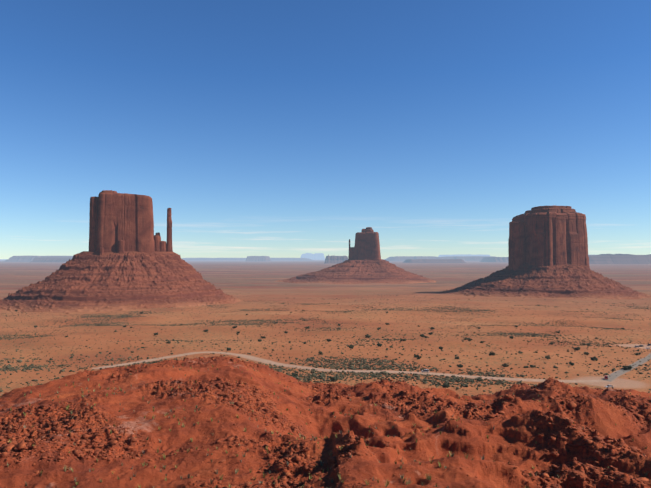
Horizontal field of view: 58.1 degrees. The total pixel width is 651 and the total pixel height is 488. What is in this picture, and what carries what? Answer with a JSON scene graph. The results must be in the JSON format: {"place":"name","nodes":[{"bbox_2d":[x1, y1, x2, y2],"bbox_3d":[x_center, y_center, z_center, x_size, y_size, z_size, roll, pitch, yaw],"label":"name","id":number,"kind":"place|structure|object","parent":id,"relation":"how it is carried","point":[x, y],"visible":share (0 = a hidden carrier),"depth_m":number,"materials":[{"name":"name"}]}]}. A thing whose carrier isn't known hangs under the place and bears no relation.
{"place":"outdoors","nodes":[
{"label":"outdoors","id":0,"kind":"place"},
{"bbox_2d":[0,259,650,487],"bbox_3d":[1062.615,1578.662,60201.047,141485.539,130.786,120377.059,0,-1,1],"label":"desert ground","id":1,"kind":"structure","parent":0,"point":[251,280],"depth_m":216.19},
{"bbox_2d":[0,251,241,313],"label":"talus slope","id":2,"kind":"structure","parent":1,"relation":"on","point":[87,281],"depth_m":1463.55,"materials":[{"name":"brown stone"}]},
{"bbox_2d":[89,190,172,254],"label":"butte","id":3,"kind":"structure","parent":2,"relation":"on","point":[121,223],"depth_m":1584.65,"materials":[{"name":"brown stone"}]},
{"bbox_2d":[0,355,650,487],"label":"rocks","id":4,"kind":"object","parent":1,"relation":"on","point":[12,444],"visible":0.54,"depth_m":125.90,"materials":[{"name":"red stone"}]},
{"bbox_2d":[0,293,650,395],"bbox_3d":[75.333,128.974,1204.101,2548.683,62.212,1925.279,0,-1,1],"label":"valley shrubs","id":5,"kind":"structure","parent":1,"relation":"on","point":[379,363],"depth_m":498.33,"materials":[{"name":"green plant"}]},
{"bbox_2d":[1,357,650,487],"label":"grass tufts","id":6,"kind":"object","parent":1,"relation":"on","point":[428,477],"visible":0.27,"depth_m":117.37,"materials":[{"name":"green plant"}]},
{"bbox_2d":[3,253,650,263],"bbox_3d":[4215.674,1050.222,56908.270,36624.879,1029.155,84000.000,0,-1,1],"label":"distant mesas","id":7,"kind":"structure","parent":1,"relation":"on","point":[602,259],"depth_m":24216.91,"materials":[{"name":"stone"}]},
{"bbox_2d":[277,259,435,283],"bbox_3d":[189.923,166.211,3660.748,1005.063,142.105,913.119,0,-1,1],"label":"talus slope","id":8,"kind":"structure","parent":1,"relation":"on","point":[357,271],"depth_m":3454.21,"materials":[{"name":"brown stone"}]},
{"bbox_2d":[436,264,650,299],"bbox_3d":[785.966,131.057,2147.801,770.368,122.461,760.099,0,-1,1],"label":"talus slope","id":9,"kind":"structure","parent":1,"relation":"on","point":[560,281],"depth_m":1956.08,"materials":[{"name":"brown stone"}]},
{"bbox_2d":[508,205,589,270],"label":"butte","id":10,"kind":"object","parent":9,"relation":"on","point":[541,236],"depth_m":2072.72,"materials":[{"name":"brown stone"}]},
{"bbox_3d":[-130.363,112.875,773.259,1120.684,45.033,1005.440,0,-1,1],"label":"juniper trunks","id":11,"kind":"object","parent":1,"relation":"on","visible":0},
{"bbox_2d":[15,310,640,387],"bbox_3d":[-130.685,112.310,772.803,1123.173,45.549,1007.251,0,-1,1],"label":"juniper tree crowns","id":12,"kind":"object","parent":11,"relation":"on","point":[461,365],"visible":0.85,"depth_m":544.46,"materials":[{"name":"green plant"}]},
{"bbox_2d":[0,0,650,258],"label":"sky","id":13,"kind":"structure","parent":0,"point":[271,128],"materials":[{"name":"blue"}]},
{"bbox_2d":[97,352,608,381],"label":"dirt road","id":14,"kind":"structure","parent":0,"point":[281,364],"depth_m":403.56,"materials":[{"name":"beige soil"}]},
{"bbox_2d":[348,227,380,260],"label":"butte","id":15,"kind":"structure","parent":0,"point":[367,245],"depth_m":3647.62,"materials":[{"name":"brown stone"}]},
{"bbox_2d":[601,353,650,380],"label":"paved road","id":16,"kind":"structure","parent":0,"point":[612,376],"depth_m":424.57,"materials":[{"name":"grey asphalt"}]}
]}

